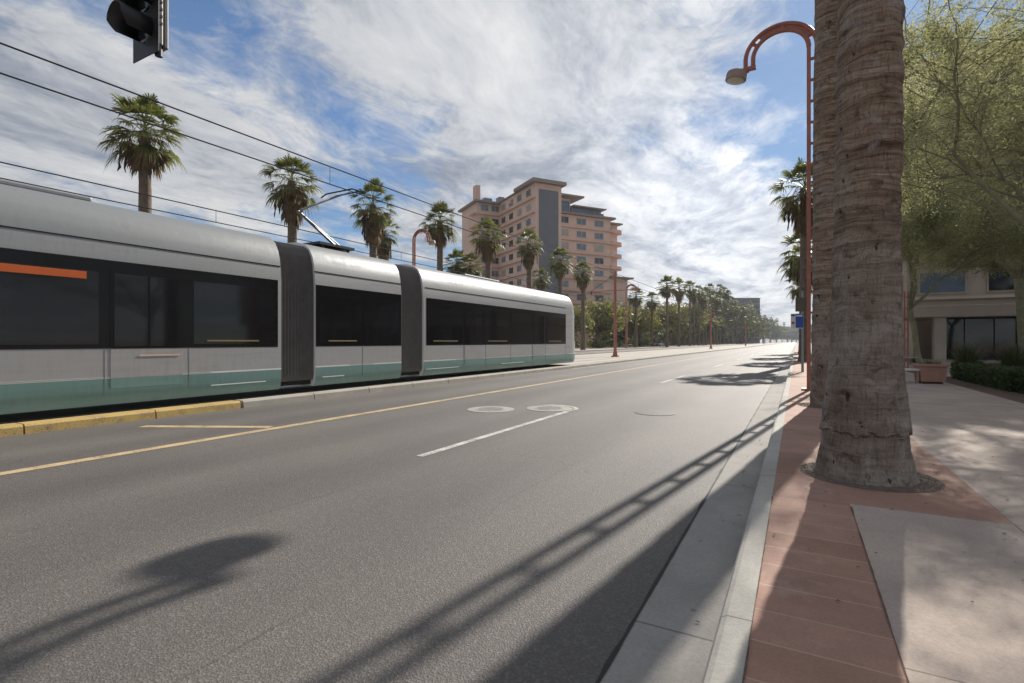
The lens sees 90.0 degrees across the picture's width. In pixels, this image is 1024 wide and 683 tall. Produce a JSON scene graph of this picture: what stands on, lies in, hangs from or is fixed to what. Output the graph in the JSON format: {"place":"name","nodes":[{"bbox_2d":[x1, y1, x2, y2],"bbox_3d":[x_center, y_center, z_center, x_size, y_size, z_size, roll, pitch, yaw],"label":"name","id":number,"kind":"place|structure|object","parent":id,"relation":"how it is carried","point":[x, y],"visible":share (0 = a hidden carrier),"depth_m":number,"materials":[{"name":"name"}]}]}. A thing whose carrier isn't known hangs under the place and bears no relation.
{"place":"outdoors","nodes":[
{"label":"outdoors","id":0,"kind":"place"},
{"bbox_2d":[0,342,786,423],"bbox_3d":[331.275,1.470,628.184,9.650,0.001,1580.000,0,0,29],"label":"track bed","id":1,"kind":"object","parent":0,"point":[594,358],"visible":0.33,"depth_m":15.68,"materials":[{"name":"concrete"}]},
{"bbox_2d":[0,343,777,423],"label":"rails","id":2,"kind":"object","parent":1,"relation":"on","point":[296,392],"visible":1,"depth_m":14.16,"materials":[{"name":"metal"}]},
{"bbox_2d":[0,179,574,414],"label":"light rail tram","id":3,"kind":"object","parent":2,"relation":"on","point":[102,304],"visible":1,"depth_m":11.95,"materials":[{"name":"silver glass"}]},
{"bbox_2d":[589,271,640,356],"bbox_3d":[9.826,-2.655,49.008,5.100,8.250,0.600,0,0,29],"label":"catenary pole","id":4,"kind":"object","parent":1,"relation":"on","point":[615,290],"visible":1,"depth_m":48.87,"materials":[{"name":"metal"}]},
{"bbox_2d":[0,42,761,329],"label":"overhead wire","id":5,"kind":"object","parent":4,"relation":"hanging from","point":[266,143],"visible":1,"depth_m":13.38,"materials":[{"name":"metal"}]},
{"bbox_2d":[0,161,777,337],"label":"overhead wire","id":6,"kind":"object","parent":4,"relation":"hanging from","point":[262,221],"visible":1,"depth_m":17.97,"materials":[{"name":"metal"}]},
{"bbox_2d":[697,308,717,348],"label":"catenary pole","id":7,"kind":"object","parent":1,"relation":"on","point":[710,317],"visible":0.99,"depth_m":103.43,"materials":[{"name":"metal"}]},
{"bbox_2d":[783,329,796,341],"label":"leafy tree","id":8,"kind":"object","parent":1,"relation":"on","point":[787,336],"visible":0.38,"depth_m":874.77,"materials":[{"name":"green plant"}]},
{"bbox_2d":[0,342,796,682],"bbox_3d":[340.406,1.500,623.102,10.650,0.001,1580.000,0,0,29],"label":"road","id":9,"kind":"structure","parent":0,"point":[372,548],"depth_m":4.08,"materials":[{"name":"asphalt"}]},
{"bbox_2d":[141,425,271,427],"bbox_3d":[-5.376,1.496,9.001,2.308,0.001,0.200,0,0,2],"label":"yellow hatch line","id":10,"kind":"object","parent":9,"relation":"on","point":[208,426],"visible":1,"depth_m":9.01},
{"bbox_2d":[0,350,742,474],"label":"yellow road line","id":11,"kind":"object","parent":9,"relation":"on","point":[99,457],"visible":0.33,"depth_m":8.15,"materials":[{"name":"paint"}]},
{"bbox_2d":[0,342,788,436],"bbox_3d":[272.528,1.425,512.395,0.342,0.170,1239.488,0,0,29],"label":"track kerb","id":12,"kind":"structure","parent":9,"relation":"on","point":[20,428],"depth_m":11.40,"materials":[{"name":"concrete"}]},
{"bbox_2d":[467,406,513,412],"bbox_3d":[-0.467,1.490,11.293,1.040,0.019,1.040,0,0,29],"label":"manhole cover","id":13,"kind":"object","parent":9,"relation":"on","point":[490,409],"visible":1,"depth_m":11.17,"materials":[{"name":"concrete"}]},
{"bbox_2d":[526,405,572,411],"bbox_3d":[0.839,1.490,11.459,1.040,0.019,1.040,0,0,29],"label":"manhole cover","id":14,"kind":"object","parent":9,"relation":"on","point":[549,408],"visible":1,"depth_m":11.34,"materials":[{"name":"metal"}]},
{"bbox_2d":[417,347,777,456],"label":"white lane line","id":15,"kind":"object","parent":9,"relation":"on","point":[472,440],"visible":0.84,"depth_m":8.42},
{"bbox_2d":[635,410,675,415],"bbox_3d":[3.000,1.495,10.741,0.840,0.008,0.840,0,0,29],"label":"manhole cover","id":16,"kind":"object","parent":9,"relation":"on","point":[655,412],"visible":1,"depth_m":10.75,"materials":[{"name":"metal"}]},
{"bbox_2d":[595,357,787,682],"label":"dirt seam","id":17,"kind":"object","parent":9,"relation":"on","point":[608,663],"visible":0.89,"depth_m":3.18,"materials":[{"name":"soil"}]},
{"bbox_2d":[600,344,795,682],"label":"gutter","id":18,"kind":"object","parent":9,"relation":"on","point":[669,638],"visible":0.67,"depth_m":3.17,"materials":[{"name":"concrete"}]},
{"bbox_2d":[697,376,1022,645],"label":"leaf litter","id":19,"kind":"object","parent":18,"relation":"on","point":[853,536],"visible":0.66,"depth_m":4.23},
{"bbox_2d":[702,343,796,682],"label":"kerb","id":20,"kind":"structure","parent":9,"relation":"on","point":[727,658],"depth_m":2.87,"materials":[{"name":"concrete"}]},
{"bbox_2d":[0,0,1023,341],"label":"sky","id":21,"kind":"structure","parent":0,"point":[629,104],"materials":[{"name":"blue"}]},
{"bbox_2d":[575,342,768,348],"bbox_3d":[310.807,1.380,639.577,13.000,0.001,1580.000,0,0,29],"label":"verge","id":22,"kind":"structure","parent":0,"point":[629,347],"depth_m":117.77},
{"bbox_2d":[368,213,400,260],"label":"fan palm","id":23,"kind":"object","parent":22,"relation":"on","point":[387,242],"visible":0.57,"depth_m":50.54,"materials":[{"name":"green plant"}]},
{"bbox_2d":[443,248,468,273],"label":"leafy tree","id":24,"kind":"object","parent":22,"relation":"on","point":[455,254],"visible":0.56,"depth_m":61.46,"materials":[{"name":"green plant"}]},
{"bbox_2d":[456,251,482,276],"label":"leafy tree","id":25,"kind":"object","parent":22,"relation":"on","point":[470,270],"visible":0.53,"depth_m":60.49,"materials":[{"name":"green plant"}]},
{"bbox_2d":[531,267,552,290],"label":"leafy tree","id":26,"kind":"object","parent":22,"relation":"on","point":[541,281],"visible":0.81,"depth_m":84.22,"materials":[{"name":"green plant"}]},
{"bbox_2d":[458,177,633,346],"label":"hotel tower","id":27,"kind":"structure","parent":22,"relation":"on","point":[548,213],"depth_m":135.35,"materials":[{"name":"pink paint"}]},
{"bbox_2d":[594,220,603,227],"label":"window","id":28,"kind":"structure","parent":27,"relation":"in","point":[596,223],"depth_m":141.37,"materials":[{"name":"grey glass"}]},
{"bbox_2d":[573,306,594,340],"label":"leafy tree","id":29,"kind":"object","parent":22,"relation":"on","point":[589,321],"visible":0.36,"depth_m":103.25,"materials":[{"name":"green plant"}]},
{"bbox_2d":[578,339,609,347],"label":"leafy shrub","id":30,"kind":"object","parent":22,"relation":"on","point":[596,343],"visible":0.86,"depth_m":103.42,"materials":[{"name":"green plant"}]},
{"bbox_2d":[575,297,640,339],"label":"leafy tree","id":31,"kind":"object","parent":22,"relation":"on","point":[603,318],"visible":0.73,"depth_m":118.86,"materials":[{"name":"green plant"}]},
{"bbox_2d":[596,338,623,347],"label":"leafy shrub","id":32,"kind":"object","parent":22,"relation":"on","point":[611,342],"visible":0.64,"depth_m":113.13,"materials":[{"name":"green plant"}]},
{"bbox_2d":[605,301,632,345],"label":"leafy tree","id":33,"kind":"object","parent":22,"relation":"on","point":[623,312],"visible":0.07,"depth_m":140.36,"materials":[{"name":"green plant"}]},
{"bbox_2d":[617,305,664,346],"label":"leafy tree","id":34,"kind":"object","parent":22,"relation":"on","point":[644,326],"visible":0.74,"depth_m":135.62,"materials":[{"name":"green plant"}]},
{"bbox_2d":[632,305,683,343],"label":"leafy tree","id":35,"kind":"object","parent":22,"relation":"on","point":[671,321],"visible":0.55,"depth_m":146.29,"materials":[{"name":"green plant"}]},
{"bbox_2d":[656,301,692,345],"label":"leafy tree","id":36,"kind":"object","parent":22,"relation":"on","point":[684,325],"visible":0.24,"depth_m":170.20,"materials":[{"name":"green plant"}]},
{"bbox_2d":[668,302,722,344],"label":"leafy tree","id":37,"kind":"object","parent":22,"relation":"on","point":[686,332],"visible":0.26,"depth_m":184.66,"materials":[{"name":"green plant"}]},
{"bbox_2d":[681,303,715,344],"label":"leafy tree","id":38,"kind":"object","parent":22,"relation":"on","point":[701,310],"visible":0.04,"depth_m":209.67,"materials":[{"name":"green plant"}]},
{"bbox_2d":[688,302,732,344],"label":"leafy tree","id":39,"kind":"object","parent":22,"relation":"on","point":[720,314],"visible":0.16,"depth_m":225.43,"materials":[{"name":"green plant"}]},
{"bbox_2d":[691,298,742,343],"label":"leafy tree","id":40,"kind":"object","parent":22,"relation":"on","point":[737,309],"visible":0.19,"depth_m":253.45,"materials":[{"name":"green plant"}]},
{"bbox_2d":[721,297,760,343],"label":"leafy tree","id":41,"kind":"object","parent":22,"relation":"on","point":[748,323],"visible":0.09,"depth_m":287.31,"materials":[{"name":"green plant"}]},
{"bbox_2d":[726,298,760,342],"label":"office block","id":42,"kind":"structure","parent":22,"relation":"on","point":[754,301],"depth_m":402.49,"materials":[{"name":"grey glass"}]},
{"bbox_2d":[729,304,758,343],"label":"leafy tree","id":43,"kind":"object","parent":22,"relation":"on","point":[751,312],"visible":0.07,"depth_m":316.51,"materials":[{"name":"green plant"}]},
{"bbox_2d":[575,342,772,350],"bbox_3d":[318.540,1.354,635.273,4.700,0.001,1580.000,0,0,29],"label":"sidewalk across tracks","id":44,"kind":"object","parent":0,"point":[641,347],"visible":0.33,"depth_m":115.55,"materials":[{"name":"concrete"}]},
{"bbox_2d":[97,93,187,213],"bbox_3d":[-19.441,-5.825,27.013,4.450,14.349,4.091,0,0,29],"label":"fan palm","id":45,"kind":"object","parent":44,"relation":"on","point":[144,157],"visible":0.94,"depth_m":26.63,"materials":[{"name":"green plant"}]},
{"bbox_2d":[257,151,321,242],"bbox_3d":[-14.957,-5.816,34.831,3.851,14.332,4.559,0,0,29],"label":"fan palm","id":46,"kind":"object","parent":44,"relation":"on","point":[292,197],"visible":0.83,"depth_m":34.40,"materials":[{"name":"green plant"}]},
{"bbox_2d":[349,177,398,257],"bbox_3d":[-11.137,-5.896,41.481,4.413,14.492,4.214,0,0,29],"label":"fan palm","id":47,"kind":"object","parent":44,"relation":"on","point":[372,222],"visible":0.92,"depth_m":41.02,"materials":[{"name":"green plant"}]},
{"bbox_2d":[412,229,435,265],"bbox_3d":[-7.574,-4.140,43.584,2.530,10.980,0.580,0,0,29],"label":"street lamp","id":48,"kind":"object","parent":44,"relation":"on","point":[429,241],"visible":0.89,"depth_m":43.96,"materials":[{"name":"metal"}]},
{"bbox_2d":[418,200,461,270],"bbox_3d":[-7.003,-6.098,49.386,4.059,14.897,3.945,0,0,-41],"label":"fan palm","id":49,"kind":"object","parent":44,"relation":"on","point":[438,233],"visible":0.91,"depth_m":48.88,"materials":[{"name":"green plant"}]},
{"bbox_2d":[467,216,508,278],"bbox_3d":[-2.652,-6.341,56.993,4.640,15.383,4.161,0,0,29],"label":"fan palm","id":50,"kind":"object","parent":44,"relation":"on","point":[486,247],"visible":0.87,"depth_m":56.55,"materials":[{"name":"green plant"}]},
{"bbox_2d":[516,227,544,288],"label":"fan palm","id":51,"kind":"object","parent":44,"relation":"on","point":[528,262],"visible":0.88,"depth_m":65.23,"materials":[{"name":"green plant"}]},
{"bbox_2d":[547,247,574,294],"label":"fan palm","id":52,"kind":"object","parent":44,"relation":"on","point":[559,269],"visible":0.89,"depth_m":73.76,"materials":[{"name":"green plant"}]},
{"bbox_2d":[572,260,593,349],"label":"fan palm","id":53,"kind":"object","parent":44,"relation":"on","point":[582,280],"visible":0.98,"depth_m":81.87,"materials":[{"name":"green plant"}]},
{"bbox_2d":[625,284,638,347],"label":"street lamp","id":54,"kind":"object","parent":44,"relation":"on","point":[627,313],"visible":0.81,"depth_m":103.06,"materials":[{"name":"metal"}]},
{"bbox_2d":[626,287,645,346],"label":"fan palm","id":55,"kind":"object","parent":44,"relation":"on","point":[635,301],"visible":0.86,"depth_m":116.15,"materials":[{"name":"green plant"}]},
{"bbox_2d":[644,291,660,346],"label":"fan palm","id":56,"kind":"object","parent":44,"relation":"on","point":[652,304],"visible":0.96,"depth_m":133.04,"materials":[{"name":"green plant"}]},
{"bbox_2d":[656,275,678,346],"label":"fan palm","id":57,"kind":"object","parent":44,"relation":"on","point":[667,279],"visible":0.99,"depth_m":123.65,"materials":[{"name":"green plant"}]},
{"bbox_2d":[670,277,689,345],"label":"fan palm","id":58,"kind":"object","parent":44,"relation":"on","point":[680,293],"visible":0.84,"depth_m":141.22,"materials":[{"name":"green plant"}]},
{"bbox_2d":[684,280,698,345],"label":"fan palm","id":59,"kind":"object","parent":44,"relation":"on","point":[690,292],"visible":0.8,"depth_m":158.51,"materials":[{"name":"green plant"}]},
{"bbox_2d":[688,288,700,344],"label":"fan palm","id":60,"kind":"object","parent":44,"relation":"on","point":[693,301],"visible":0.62,"depth_m":176.06,"materials":[{"name":"green plant"}]},
{"bbox_2d":[694,285,705,344],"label":"fan palm","id":61,"kind":"object","parent":44,"relation":"on","point":[699,295],"visible":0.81,"depth_m":176.09,"materials":[{"name":"green plant"}]},
{"bbox_2d":[700,291,708,344],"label":"fan palm","id":62,"kind":"object","parent":44,"relation":"on","point":[702,302],"visible":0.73,"depth_m":186.70,"materials":[{"name":"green plant"}]},
{"bbox_2d":[701,286,711,344],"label":"fan palm","id":63,"kind":"object","parent":44,"relation":"on","point":[707,295],"visible":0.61,"depth_m":192.87,"materials":[{"name":"green plant"}]},
{"bbox_2d":[704,283,716,344],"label":"fan palm","id":64,"kind":"object","parent":44,"relation":"on","point":[712,292],"visible":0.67,"depth_m":215.28,"materials":[{"name":"green plant"}]},
{"bbox_2d":[711,291,717,344],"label":"fan palm","id":65,"kind":"object","parent":44,"relation":"on","point":[713,298],"visible":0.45,"depth_m":218.60,"materials":[{"name":"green plant"}]},
{"bbox_2d":[712,294,721,344],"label":"fan palm","id":66,"kind":"object","parent":44,"relation":"on","point":[717,302],"visible":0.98,"depth_m":212.12,"materials":[{"name":"green plant"}]},
{"bbox_2d":[715,284,726,344],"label":"fan palm","id":67,"kind":"object","parent":44,"relation":"on","point":[720,293],"visible":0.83,"depth_m":228.00,"materials":[{"name":"green plant"}]},
{"bbox_2d":[725,289,732,343],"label":"fan palm","id":68,"kind":"object","parent":44,"relation":"on","point":[728,296],"visible":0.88,"depth_m":262.93,"materials":[{"name":"green plant"}]},
{"bbox_2d":[730,297,737,343],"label":"fan palm","id":69,"kind":"object","parent":44,"relation":"on","point":[731,302],"visible":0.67,"depth_m":265.25,"materials":[{"name":"green plant"}]},
{"bbox_2d":[738,314,764,343],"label":"leafy tree","id":70,"kind":"object","parent":44,"relation":"on","point":[757,325],"visible":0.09,"depth_m":325.42,"materials":[{"name":"green plant"}]},
{"bbox_2d":[743,315,772,342],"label":"leafy tree","id":71,"kind":"object","parent":44,"relation":"on","point":[765,320],"visible":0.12,"depth_m":365.55,"materials":[{"name":"green plant"}]},
{"bbox_2d":[762,319,780,342],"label":"leafy tree","id":72,"kind":"object","parent":44,"relation":"on","point":[774,323],"visible":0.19,"depth_m":527.38,"materials":[{"name":"green plant"}]},
{"bbox_2d":[766,324,784,342],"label":"leafy tree","id":73,"kind":"object","parent":44,"relation":"on","point":[775,332],"visible":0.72,"depth_m":641.79,"materials":[{"name":"green plant"}]},
{"bbox_2d":[774,325,788,341],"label":"leafy tree","id":74,"kind":"object","parent":44,"relation":"on","point":[782,328],"visible":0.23,"depth_m":799.70,"materials":[{"name":"green plant"}]},
{"bbox_2d":[575,342,778,353],"bbox_3d":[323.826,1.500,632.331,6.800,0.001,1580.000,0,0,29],"label":"road across tracks","id":75,"kind":"object","parent":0,"point":[649,349],"visible":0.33,"depth_m":96.01,"materials":[{"name":"asphalt"}]},
{"bbox_2d":[744,343,1012,682],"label":"paved strip","id":76,"kind":"object","parent":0,"point":[808,629],"visible":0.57,"depth_m":3.03,"materials":[{"name":"brick"}]},
{"bbox_2d":[725,21,814,390],"bbox_3d":[7.452,-3.850,14.621,2.530,10.401,0.580,0,0,29],"label":"street lamp","id":77,"kind":"object","parent":76,"relation":"on","point":[738,76],"visible":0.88,"depth_m":14.15,"materials":[{"name":"metal"}]},
{"bbox_2d":[779,245,799,353],"bbox_3d":[31.442,-4.659,55.732,4.750,12.058,4.367,0,0,29],"label":"fan palm","id":78,"kind":"object","parent":76,"relation":"on","point":[793,248],"visible":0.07,"depth_m":55.68,"materials":[{"name":"green plant"}]},
{"bbox_2d":[767,157,812,361],"bbox_3d":[19.865,-5.626,34.827,4.875,13.993,4.293,0,0,29],"label":"fan palm","id":79,"kind":"object","parent":76,"relation":"on","point":[797,210],"visible":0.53,"depth_m":34.47,"materials":[{"name":"green plant"}]},
{"bbox_2d":[776,232,812,287],"bbox_3d":[25.447,-4.399,44.093,4.813,11.539,4.678,0,0,-43],"label":"fan palm","id":80,"kind":"object","parent":76,"relation":"on","point":[793,261],"visible":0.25,"depth_m":44.27,"materials":[{"name":"green plant"}]},
{"bbox_2d":[791,291,803,371],"bbox_3d":[12.739,-0.450,22.853,0.520,3.600,0.145,0,0,29],"label":"bus stop sign","id":81,"kind":"object","parent":76,"relation":"on","point":[797,320],"visible":1,"depth_m":22.76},
{"bbox_2d":[785,279,812,301],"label":"fan palm","id":82,"kind":"object","parent":76,"relation":"on","point":[793,292],"visible":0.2,"depth_m":65.89,"materials":[{"name":"green plant"}]},
{"bbox_2d":[797,402,821,408],"bbox_3d":[6.652,1.348,10.717,1.200,0.002,1.200,0,0,29],"label":"tree pit","id":83,"kind":"object","parent":76,"relation":"on","point":[808,405],"visible":0.21,"depth_m":10.77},
{"bbox_2d":[810,0,837,406],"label":"fan palm","id":84,"kind":"object","parent":83,"relation":"on","point":[824,95],"visible":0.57,"depth_m":10.58,"materials":[{"name":"brown plant"}]},
{"bbox_2d":[742,496,909,682],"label":"dirt seam paving","id":85,"kind":"structure","parent":76,"relation":"on","point":[879,593],"depth_m":2.68,"materials":[{"name":"soil"}]},
{"bbox_2d":[799,462,944,492],"bbox_3d":[3.582,1.348,5.159,1.200,0.002,1.200,0,0,29],"label":"tree pit","id":86,"kind":"object","parent":76,"relation":"on","point":[875,488],"visible":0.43,"depth_m":4.81,"materials":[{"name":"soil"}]},
{"bbox_2d":[812,0,919,486],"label":"fan palm","id":87,"kind":"object","parent":86,"relation":"on","point":[865,426],"visible":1,"depth_m":4.92,"materials":[{"name":"brown plant"}]},
{"bbox_2d":[811,344,1023,682],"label":"sidewalk","id":88,"kind":"structure","parent":0,"point":[945,629],"depth_m":3.25,"materials":[{"name":"concrete"}]},
{"bbox_2d":[106,0,167,62],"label":"traffic signal","id":89,"kind":"object","parent":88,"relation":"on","point":[143,24],"visible":1,"depth_m":6.03,"materials":[{"name":"metal"}]},
{"bbox_2d":[904,357,921,383],"bbox_3d":[12.835,0.929,16.864,1.072,0.842,0.482,0,0,34],"label":"park bench","id":90,"kind":"object","parent":88,"relation":"on","point":[916,370],"visible":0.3,"depth_m":16.56,"materials":[{"name":"grey concrete"}]},
{"bbox_2d":[911,363,949,383],"bbox_3d":[13.487,1.031,16.526,0.773,0.638,0.773,0,0,21],"label":"planter box","id":91,"kind":"object","parent":88,"relation":"on","point":[934,373],"visible":0.95,"depth_m":16.24,"materials":[{"name":"concrete"}]},
{"bbox_2d":[905,362,951,376],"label":"garden path","id":92,"kind":"structure","parent":0,"point":[948,370],"depth_m":26.51,"materials":[{"name":"concrete"}]},
{"bbox_2d":[941,343,991,363],"bbox_3d":[20.821,0.664,23.434,2.261,1.391,2.241,0,0,29],"label":"spiky bush","id":93,"kind":"object","parent":92,"relation":"on","point":[966,354],"visible":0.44,"depth_m":23.20,"materials":[{"name":"green plant"}]},
{"bbox_2d":[990,344,1023,367],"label":"spiky bush","id":94,"kind":"object","parent":92,"relation":"on","point":[1013,357],"visible":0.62,"depth_m":22.47,"materials":[{"name":"green plant"}]},
{"bbox_2d":[902,44,1023,362],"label":"office tower","id":95,"kind":"structure","parent":0,"point":[977,312],"depth_m":35.27,"materials":[{"name":"beige concrete"}]},
{"bbox_2d":[918,77,965,101],"bbox_3d":[32.727,-19.095,38.953,2.900,1.750,0.075,0,0,29],"label":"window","id":96,"kind":"structure","parent":95,"relation":"in","point":[929,84],"depth_m":39.30,"materials":[{"name":"grey glass"}]},
{"bbox_2d":[918,270,966,294],"bbox_3d":[32.727,-4.495,38.953,2.900,1.750,0.075,0,0,29],"label":"window","id":97,"kind":"structure","parent":95,"relation":"in","point":[959,285],"depth_m":38.88,"materials":[{"name":"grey glass"}]},
{"bbox_2d":[986,268,1013,291],"bbox_3d":[36.222,-4.495,37.007,2.900,1.750,0.075,0,0,29],"label":"window","id":98,"kind":"structure","parent":95,"relation":"in","point":[1004,283],"depth_m":37.34,"materials":[{"name":"black glass"}]},
{"bbox_2d":[906,364,1023,403],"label":"planting bed","id":99,"kind":"object","parent":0,"point":[1016,397],"depth_m":14.26,"materials":[{"name":"soil"}]},
{"bbox_2d":[901,0,1023,227],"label":"palo verde","id":100,"kind":"object","parent":99,"relation":"on","point":[979,136],"visible":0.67,"depth_m":10.49,"materials":[{"name":"green plant"}]},
{"bbox_2d":[901,137,1023,362],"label":"palo verde","id":101,"kind":"object","parent":99,"relation":"on","point":[920,236],"visible":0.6,"depth_m":17.49,"materials":[{"name":"green plant"}]},
{"bbox_2d":[902,0,1023,361],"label":"palo verde","id":102,"kind":"object","parent":99,"relation":"on","point":[1016,274],"visible":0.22,"depth_m":21.55,"materials":[{"name":"green plant"}]},
{"bbox_2d":[917,178,1023,289],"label":"palo verde","id":103,"kind":"object","parent":99,"relation":"on","point":[987,266],"visible":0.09,"depth_m":27.11,"materials":[{"name":"green plant"}]},
{"bbox_2d":[948,362,1021,391],"bbox_3d":[15.298,1.075,16.267,1.083,0.767,6.187,0,0,29],"label":"clipped hedge","id":104,"kind":"object","parent":99,"relation":"on","point":[1002,377],"visible":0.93,"depth_m":15.72,"materials":[{"name":"green plant"}]},
{"bbox_2d":[1013,367,1023,393],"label":"clipped hedge","id":105,"kind":"object","parent":99,"relation":"on","point":[1020,383],"visible":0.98,"depth_m":13.55,"materials":[{"name":"green plant"}]},
{"label":"ground","id":106,"kind":"structure","parent":0,"visible":0},
{"bbox_2d":[589,331,744,346],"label":"background greenery","id":107,"kind":"object","parent":106,"relation":"on","point":[663,338],"visible":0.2,"depth_m":183.91,"materials":[{"name":"green plant"}]},
{"bbox_2d":[575,342,775,351],"bbox_3d":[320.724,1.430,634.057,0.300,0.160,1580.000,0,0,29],"label":"kerb across tracks","id":108,"kind":"object","parent":106,"relation":"on","point":[646,348],"visible":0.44,"depth_m":104.51},
{"bbox_2d":[575,342,780,354],"bbox_3d":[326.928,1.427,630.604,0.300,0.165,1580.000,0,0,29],"label":"track kerb","id":109,"kind":"structure","parent":106,"relation":"on","point":[648,350],"depth_m":78.51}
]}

